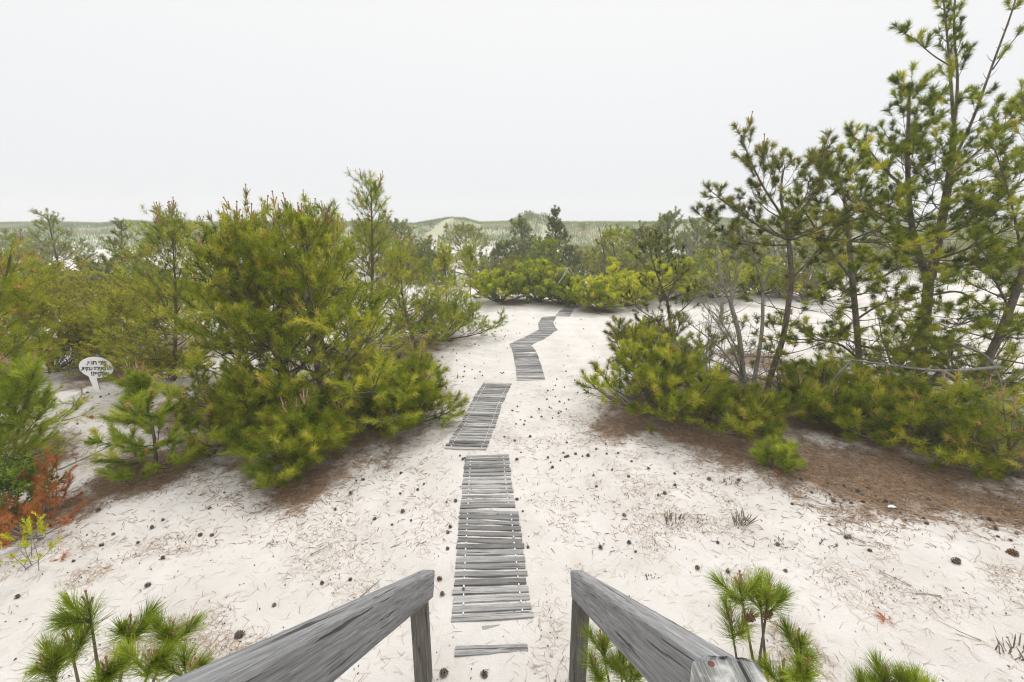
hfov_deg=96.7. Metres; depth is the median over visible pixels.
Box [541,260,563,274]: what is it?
dune shrub
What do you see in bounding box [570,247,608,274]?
dune shrub
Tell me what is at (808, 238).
pine
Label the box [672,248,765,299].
golden pine
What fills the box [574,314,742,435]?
pine bush
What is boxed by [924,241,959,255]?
dune shrub
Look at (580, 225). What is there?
dune shrub
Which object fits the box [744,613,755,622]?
pine cone
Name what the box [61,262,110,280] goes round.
dune shrub
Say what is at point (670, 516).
dry grass tuft
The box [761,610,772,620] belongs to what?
pine cone
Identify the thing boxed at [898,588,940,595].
twig
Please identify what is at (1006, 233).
pine
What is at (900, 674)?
young pine
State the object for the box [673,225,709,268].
dead tree
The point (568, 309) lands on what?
boardwalk
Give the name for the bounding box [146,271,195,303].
dune shrub
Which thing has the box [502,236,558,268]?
dune shrub
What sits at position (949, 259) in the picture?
dune shrub
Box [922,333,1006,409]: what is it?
fallen limb
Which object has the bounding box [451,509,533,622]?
boardwalk
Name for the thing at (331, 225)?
pine tree
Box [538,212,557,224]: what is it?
dune shrub
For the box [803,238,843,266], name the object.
dune shrub
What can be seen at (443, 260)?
pine tree
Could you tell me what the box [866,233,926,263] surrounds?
pine
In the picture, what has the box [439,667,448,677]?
pine cone
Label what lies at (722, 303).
dead tree
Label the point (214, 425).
pine bush
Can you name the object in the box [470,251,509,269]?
dune shrub
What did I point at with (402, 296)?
pine tree
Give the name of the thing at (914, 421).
pine bush
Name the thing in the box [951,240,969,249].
dune shrub
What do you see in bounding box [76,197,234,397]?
pine tree
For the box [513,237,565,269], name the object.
pine
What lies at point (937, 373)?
fallen limb
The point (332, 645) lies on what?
stair handrail
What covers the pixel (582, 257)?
dune shrub
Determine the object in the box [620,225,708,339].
dark pine
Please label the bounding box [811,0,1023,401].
pine tree
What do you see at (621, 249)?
dune shrub
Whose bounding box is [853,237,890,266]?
dune shrub
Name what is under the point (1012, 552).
pine cone
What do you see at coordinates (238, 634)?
pine cone
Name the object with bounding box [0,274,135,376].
olive shrub
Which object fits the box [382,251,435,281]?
dune shrub
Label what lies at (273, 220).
pine tree
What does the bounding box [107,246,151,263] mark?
dune shrub
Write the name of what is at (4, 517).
dead pine bough
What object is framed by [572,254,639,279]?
dune shrub
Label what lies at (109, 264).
dune shrub
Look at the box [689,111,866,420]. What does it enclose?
pine tree
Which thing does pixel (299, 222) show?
pine tree
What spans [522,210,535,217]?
dune shrub
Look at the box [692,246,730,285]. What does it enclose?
pine
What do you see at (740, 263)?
dune shrub
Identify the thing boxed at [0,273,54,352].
olive shrub
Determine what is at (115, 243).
pine tree
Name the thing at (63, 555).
dead needle tuft
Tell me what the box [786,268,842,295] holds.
dune shrub
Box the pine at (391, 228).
[361,215,418,274]
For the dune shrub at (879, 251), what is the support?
on the ground at (492, 358)
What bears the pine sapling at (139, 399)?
on the ground at (492, 358)
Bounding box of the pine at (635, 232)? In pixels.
[619,220,659,267]
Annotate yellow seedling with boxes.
[0,511,63,570]
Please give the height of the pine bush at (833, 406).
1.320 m
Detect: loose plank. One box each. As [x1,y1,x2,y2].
[454,644,527,656]
[482,624,500,629]
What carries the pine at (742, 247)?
on the ground at (492, 358)
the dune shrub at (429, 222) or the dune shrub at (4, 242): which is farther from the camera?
the dune shrub at (429, 222)
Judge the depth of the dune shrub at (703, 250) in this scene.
26.58 m
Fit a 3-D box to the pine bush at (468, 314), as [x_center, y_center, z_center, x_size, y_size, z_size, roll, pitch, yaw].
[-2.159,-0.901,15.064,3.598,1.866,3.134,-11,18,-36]
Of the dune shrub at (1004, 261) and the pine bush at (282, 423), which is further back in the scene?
the dune shrub at (1004, 261)
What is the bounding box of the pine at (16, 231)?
[3,229,43,248]
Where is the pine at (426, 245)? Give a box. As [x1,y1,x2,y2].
[394,234,447,283]
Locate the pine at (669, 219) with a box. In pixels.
[635,206,700,268]
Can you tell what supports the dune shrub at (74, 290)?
on the ground at (492, 358)
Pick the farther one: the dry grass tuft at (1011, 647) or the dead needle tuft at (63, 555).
the dead needle tuft at (63, 555)
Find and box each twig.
[821,528,864,541]
[874,567,910,585]
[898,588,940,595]
[938,620,981,640]
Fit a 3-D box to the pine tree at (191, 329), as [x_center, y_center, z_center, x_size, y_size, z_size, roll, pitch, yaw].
[-5.790,-0.594,9.376,2.435,4.136,2.443,-9,17,-30]
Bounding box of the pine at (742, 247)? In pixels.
[730,243,765,267]
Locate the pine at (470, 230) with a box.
[433,221,496,274]
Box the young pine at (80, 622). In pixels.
[18,582,217,681]
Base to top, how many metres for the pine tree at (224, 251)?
4.498 m
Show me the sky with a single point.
(480, 110)
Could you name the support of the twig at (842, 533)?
on the ground at (492, 358)
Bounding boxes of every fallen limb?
[59,443,118,470]
[534,265,580,292]
[818,349,1021,410]
[822,352,877,402]
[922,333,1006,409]
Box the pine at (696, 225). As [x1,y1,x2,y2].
[671,215,726,254]
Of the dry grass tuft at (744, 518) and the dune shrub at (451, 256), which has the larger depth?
the dune shrub at (451, 256)
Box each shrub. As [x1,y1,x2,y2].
[0,227,38,262]
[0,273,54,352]
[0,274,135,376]
[0,448,66,522]
[1,254,63,277]
[15,334,111,368]
[19,239,78,261]
[29,258,135,330]
[30,271,105,309]
[35,285,185,365]
[44,251,165,298]
[58,249,77,259]
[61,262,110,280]
[94,270,207,341]
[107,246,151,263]
[117,344,216,379]
[134,238,163,251]
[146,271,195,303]
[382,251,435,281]
[405,246,450,281]
[425,220,435,225]
[437,247,461,263]
[454,249,474,263]
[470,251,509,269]
[493,253,534,276]
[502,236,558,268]
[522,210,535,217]
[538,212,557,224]
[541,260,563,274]
[564,245,587,257]
[565,253,594,273]
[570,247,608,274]
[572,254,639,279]
[577,222,588,229]
[609,240,642,262]
[622,263,643,275]
[626,246,657,264]
[644,257,694,273]
[680,245,729,273]
[681,317,802,395]
[691,240,718,253]
[727,252,761,271]
[749,341,827,410]
[755,243,860,302]
[767,272,805,297]
[777,250,812,268]
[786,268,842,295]
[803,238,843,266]
[811,245,835,270]
[823,243,894,275]
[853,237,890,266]
[880,256,918,274]
[902,245,948,269]
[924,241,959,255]
[927,254,970,272]
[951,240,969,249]
[967,237,1020,278]
[981,255,1020,284]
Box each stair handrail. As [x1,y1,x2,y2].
[168,570,434,681]
[569,570,767,681]
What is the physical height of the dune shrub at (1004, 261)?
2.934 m
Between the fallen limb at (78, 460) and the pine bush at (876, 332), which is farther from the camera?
the pine bush at (876, 332)
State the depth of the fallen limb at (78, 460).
7.21 m
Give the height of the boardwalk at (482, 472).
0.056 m
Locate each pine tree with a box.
[0,228,108,461]
[7,208,101,281]
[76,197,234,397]
[89,217,148,282]
[152,190,440,437]
[162,209,294,367]
[176,183,393,421]
[228,206,309,374]
[296,208,360,348]
[319,167,421,369]
[368,231,462,352]
[414,235,473,332]
[457,238,483,301]
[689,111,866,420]
[764,134,964,400]
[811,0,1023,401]
[899,78,1023,400]
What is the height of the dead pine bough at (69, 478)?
0.866 m
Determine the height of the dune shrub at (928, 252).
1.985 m
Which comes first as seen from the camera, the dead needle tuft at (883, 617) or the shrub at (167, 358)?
the dead needle tuft at (883, 617)
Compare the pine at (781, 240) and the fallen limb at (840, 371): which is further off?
the pine at (781, 240)
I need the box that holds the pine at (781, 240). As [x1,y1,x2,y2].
[753,226,809,266]
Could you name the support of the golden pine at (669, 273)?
on the ground at (492, 358)
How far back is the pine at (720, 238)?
32.08 m
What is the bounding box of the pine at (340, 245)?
[293,237,357,280]
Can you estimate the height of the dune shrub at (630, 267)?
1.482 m
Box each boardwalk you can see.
[444,382,511,449]
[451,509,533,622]
[460,454,514,508]
[510,344,544,380]
[511,330,556,344]
[538,316,556,329]
[556,307,574,316]
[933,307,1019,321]
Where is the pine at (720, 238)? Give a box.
[706,227,774,257]
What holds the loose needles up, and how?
on the ground at (492, 358)
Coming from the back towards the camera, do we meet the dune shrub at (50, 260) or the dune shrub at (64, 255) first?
the dune shrub at (64, 255)
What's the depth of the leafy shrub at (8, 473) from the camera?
5.82 m
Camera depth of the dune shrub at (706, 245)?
35.08 m
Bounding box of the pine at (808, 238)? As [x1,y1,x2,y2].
[782,229,842,259]
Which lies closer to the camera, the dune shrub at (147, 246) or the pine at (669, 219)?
the pine at (669, 219)
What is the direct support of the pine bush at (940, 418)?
on the ground at (492, 358)
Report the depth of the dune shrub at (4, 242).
40.56 m
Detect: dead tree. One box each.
[589,228,611,275]
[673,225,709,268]
[703,250,748,324]
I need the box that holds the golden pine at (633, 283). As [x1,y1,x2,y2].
[594,256,668,305]
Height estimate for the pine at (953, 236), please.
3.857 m
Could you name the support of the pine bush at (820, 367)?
on the ground at (492, 358)
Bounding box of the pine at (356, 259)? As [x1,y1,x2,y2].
[340,222,390,276]
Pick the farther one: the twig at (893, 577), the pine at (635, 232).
the pine at (635, 232)
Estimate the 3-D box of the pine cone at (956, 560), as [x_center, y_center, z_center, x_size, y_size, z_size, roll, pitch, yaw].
[5.024,2.485,5.147,0.093,0.093,0.092,-22,39,7]
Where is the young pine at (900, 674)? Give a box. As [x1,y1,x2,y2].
[844,644,939,681]
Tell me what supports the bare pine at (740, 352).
on the ground at (492, 358)
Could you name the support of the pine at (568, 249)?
on the ground at (492, 358)
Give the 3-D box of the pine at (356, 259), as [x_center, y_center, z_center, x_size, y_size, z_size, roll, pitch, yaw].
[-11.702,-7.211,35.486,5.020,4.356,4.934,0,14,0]
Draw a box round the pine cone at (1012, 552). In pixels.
[1005,548,1019,556]
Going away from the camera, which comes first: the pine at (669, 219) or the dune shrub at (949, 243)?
the pine at (669, 219)
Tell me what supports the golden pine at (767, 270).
on the ground at (492, 358)
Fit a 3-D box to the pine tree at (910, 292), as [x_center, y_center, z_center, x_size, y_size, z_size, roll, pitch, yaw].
[7.306,-1.018,9.590,4.318,6.109,3.370,0,14,0]
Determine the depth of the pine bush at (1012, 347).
9.90 m
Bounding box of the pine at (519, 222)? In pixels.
[496,212,546,257]
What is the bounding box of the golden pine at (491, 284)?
[461,267,544,301]
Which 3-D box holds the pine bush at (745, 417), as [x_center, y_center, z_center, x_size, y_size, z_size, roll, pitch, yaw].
[4.181,1.116,8.460,2.476,1.219,2.295,-9,17,-33]
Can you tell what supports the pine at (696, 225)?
on the ground at (492, 358)
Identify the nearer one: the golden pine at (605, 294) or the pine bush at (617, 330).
the pine bush at (617, 330)
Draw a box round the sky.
[0,0,1023,222]
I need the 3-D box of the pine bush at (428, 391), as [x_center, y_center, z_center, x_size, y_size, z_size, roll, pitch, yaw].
[-2.053,0.766,8.445,2.383,1.822,1.978,5,15,18]
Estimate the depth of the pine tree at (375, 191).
10.94 m
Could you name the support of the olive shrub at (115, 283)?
on the ground at (492, 358)
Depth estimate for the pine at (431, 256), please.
28.40 m
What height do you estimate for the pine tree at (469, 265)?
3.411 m
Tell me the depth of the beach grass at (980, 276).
28.08 m
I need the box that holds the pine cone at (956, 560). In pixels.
[950,556,961,564]
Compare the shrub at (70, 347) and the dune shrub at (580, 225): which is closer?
the shrub at (70, 347)
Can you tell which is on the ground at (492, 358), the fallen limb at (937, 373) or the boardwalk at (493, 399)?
the boardwalk at (493, 399)
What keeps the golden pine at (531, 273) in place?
on the ground at (492, 358)
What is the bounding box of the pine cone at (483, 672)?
[480,669,487,678]
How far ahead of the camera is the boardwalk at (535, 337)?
15.42 m
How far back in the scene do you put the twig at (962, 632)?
4.19 m
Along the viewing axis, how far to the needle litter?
6.86 m
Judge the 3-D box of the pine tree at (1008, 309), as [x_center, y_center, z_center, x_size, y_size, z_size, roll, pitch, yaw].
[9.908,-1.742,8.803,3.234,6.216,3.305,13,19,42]
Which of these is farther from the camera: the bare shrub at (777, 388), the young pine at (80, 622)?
the bare shrub at (777, 388)
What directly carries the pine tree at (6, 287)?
on the ground at (492, 358)
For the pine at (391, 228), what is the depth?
31.69 m
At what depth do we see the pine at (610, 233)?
29.14 m
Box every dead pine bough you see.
[0,474,87,548]
[15,448,85,510]
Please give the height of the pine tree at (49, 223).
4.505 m
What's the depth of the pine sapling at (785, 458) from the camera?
7.05 m
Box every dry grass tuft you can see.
[664,510,684,525]
[731,507,757,525]
[994,633,1023,660]
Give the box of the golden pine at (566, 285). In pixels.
[532,271,598,305]
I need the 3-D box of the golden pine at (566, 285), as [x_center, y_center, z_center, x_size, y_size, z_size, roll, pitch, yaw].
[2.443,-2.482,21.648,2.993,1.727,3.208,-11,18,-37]
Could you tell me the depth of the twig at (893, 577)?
4.85 m
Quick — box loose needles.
[0,374,1023,681]
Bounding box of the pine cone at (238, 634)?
[234,630,245,638]
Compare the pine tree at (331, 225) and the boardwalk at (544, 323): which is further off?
the boardwalk at (544, 323)
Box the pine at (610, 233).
[585,223,642,278]
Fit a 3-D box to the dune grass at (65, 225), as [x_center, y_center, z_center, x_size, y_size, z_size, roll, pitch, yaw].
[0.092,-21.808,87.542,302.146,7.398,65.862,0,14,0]
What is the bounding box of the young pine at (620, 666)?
[577,619,644,681]
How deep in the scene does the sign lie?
10.46 m
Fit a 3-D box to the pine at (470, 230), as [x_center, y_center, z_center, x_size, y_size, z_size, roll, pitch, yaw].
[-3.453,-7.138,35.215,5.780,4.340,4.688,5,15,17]
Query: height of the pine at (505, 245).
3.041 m
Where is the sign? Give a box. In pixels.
[79,357,113,390]
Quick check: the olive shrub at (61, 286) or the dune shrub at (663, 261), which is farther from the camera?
the dune shrub at (663, 261)
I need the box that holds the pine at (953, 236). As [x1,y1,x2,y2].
[902,226,975,254]
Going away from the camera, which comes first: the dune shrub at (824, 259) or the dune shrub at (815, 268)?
the dune shrub at (815, 268)
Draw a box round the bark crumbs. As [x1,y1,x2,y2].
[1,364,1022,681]
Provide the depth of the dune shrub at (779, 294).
23.80 m
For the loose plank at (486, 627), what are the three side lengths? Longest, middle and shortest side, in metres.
0.394 x 0.052 x 0.027 m
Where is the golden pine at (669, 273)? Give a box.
[636,256,713,299]
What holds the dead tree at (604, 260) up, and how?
on the ground at (492, 358)
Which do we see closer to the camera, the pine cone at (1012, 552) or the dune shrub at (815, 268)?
the pine cone at (1012, 552)
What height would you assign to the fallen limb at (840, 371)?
1.144 m
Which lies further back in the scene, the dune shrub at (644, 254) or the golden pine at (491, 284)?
the dune shrub at (644, 254)
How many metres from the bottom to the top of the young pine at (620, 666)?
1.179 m
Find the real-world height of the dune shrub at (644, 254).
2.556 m
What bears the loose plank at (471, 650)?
on the ground at (492, 358)
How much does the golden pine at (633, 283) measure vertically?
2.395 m
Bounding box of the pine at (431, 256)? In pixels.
[412,250,456,284]
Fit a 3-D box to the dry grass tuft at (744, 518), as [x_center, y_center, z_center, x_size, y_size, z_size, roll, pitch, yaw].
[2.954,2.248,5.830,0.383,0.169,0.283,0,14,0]
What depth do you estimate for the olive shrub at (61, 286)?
14.87 m
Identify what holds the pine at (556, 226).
on the ground at (492, 358)
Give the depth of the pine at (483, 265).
27.64 m
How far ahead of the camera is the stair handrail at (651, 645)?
1.64 m
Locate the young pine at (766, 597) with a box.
[703,559,829,681]
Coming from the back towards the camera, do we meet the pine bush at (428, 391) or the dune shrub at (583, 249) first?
the dune shrub at (583, 249)
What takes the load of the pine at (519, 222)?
on the ground at (492, 358)
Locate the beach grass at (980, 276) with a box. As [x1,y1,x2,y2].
[3,247,1005,289]
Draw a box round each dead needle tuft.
[48,549,72,562]
[872,611,898,626]
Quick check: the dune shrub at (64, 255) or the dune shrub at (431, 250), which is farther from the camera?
the dune shrub at (64, 255)
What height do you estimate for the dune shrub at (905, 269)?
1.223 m
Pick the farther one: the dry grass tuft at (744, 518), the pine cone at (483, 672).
the dry grass tuft at (744, 518)
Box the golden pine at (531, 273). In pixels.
[505,255,581,302]
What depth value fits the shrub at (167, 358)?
10.89 m
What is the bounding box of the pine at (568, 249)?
[557,240,585,278]
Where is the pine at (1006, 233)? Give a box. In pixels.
[966,229,1022,255]
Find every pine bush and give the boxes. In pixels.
[170,361,293,464]
[206,388,354,491]
[341,333,469,439]
[388,292,509,344]
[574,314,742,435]
[601,308,733,392]
[666,368,828,447]
[769,352,884,417]
[783,366,924,438]
[820,361,1013,482]
[861,303,940,371]
[901,325,1023,393]
[917,374,1023,476]
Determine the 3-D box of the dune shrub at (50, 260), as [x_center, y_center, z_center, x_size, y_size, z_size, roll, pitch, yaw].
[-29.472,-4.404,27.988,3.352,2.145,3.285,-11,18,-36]
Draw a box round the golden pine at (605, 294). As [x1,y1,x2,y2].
[559,274,632,311]
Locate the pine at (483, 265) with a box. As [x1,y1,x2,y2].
[464,257,494,286]
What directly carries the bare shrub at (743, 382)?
on the ground at (492, 358)
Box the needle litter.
[0,337,1023,552]
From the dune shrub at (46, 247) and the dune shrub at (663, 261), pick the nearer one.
the dune shrub at (663, 261)
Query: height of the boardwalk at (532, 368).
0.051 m
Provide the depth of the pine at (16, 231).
60.27 m
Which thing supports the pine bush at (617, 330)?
on the ground at (492, 358)
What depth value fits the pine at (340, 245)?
29.73 m
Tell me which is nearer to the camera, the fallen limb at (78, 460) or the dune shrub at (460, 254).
the fallen limb at (78, 460)
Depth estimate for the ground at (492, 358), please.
5.63 m
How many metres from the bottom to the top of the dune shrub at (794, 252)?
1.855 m
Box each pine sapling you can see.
[0,349,69,467]
[80,357,213,483]
[748,434,808,473]
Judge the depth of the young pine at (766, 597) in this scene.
2.64 m
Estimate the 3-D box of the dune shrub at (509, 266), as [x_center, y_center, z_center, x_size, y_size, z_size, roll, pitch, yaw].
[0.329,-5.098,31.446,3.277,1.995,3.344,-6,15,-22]
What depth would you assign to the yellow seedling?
5.02 m
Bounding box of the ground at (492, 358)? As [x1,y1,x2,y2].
[0,216,1023,681]
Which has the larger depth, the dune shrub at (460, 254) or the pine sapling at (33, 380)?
the dune shrub at (460, 254)
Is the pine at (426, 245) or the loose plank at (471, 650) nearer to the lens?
the loose plank at (471, 650)
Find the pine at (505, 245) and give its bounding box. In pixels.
[479,239,526,276]
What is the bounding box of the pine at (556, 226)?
[539,205,582,272]
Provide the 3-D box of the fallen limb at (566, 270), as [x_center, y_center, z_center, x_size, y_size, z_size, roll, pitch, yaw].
[2.283,-2.926,21.084,2.183,1.408,1.377,-8,16,-28]
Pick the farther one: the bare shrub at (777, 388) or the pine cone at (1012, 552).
the bare shrub at (777, 388)
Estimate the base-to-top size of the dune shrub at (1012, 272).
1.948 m
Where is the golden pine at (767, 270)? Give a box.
[732,255,800,294]
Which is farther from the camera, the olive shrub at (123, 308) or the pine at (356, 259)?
the pine at (356, 259)
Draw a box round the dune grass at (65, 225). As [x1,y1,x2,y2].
[0,212,1023,251]
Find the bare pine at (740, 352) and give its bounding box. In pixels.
[664,223,813,402]

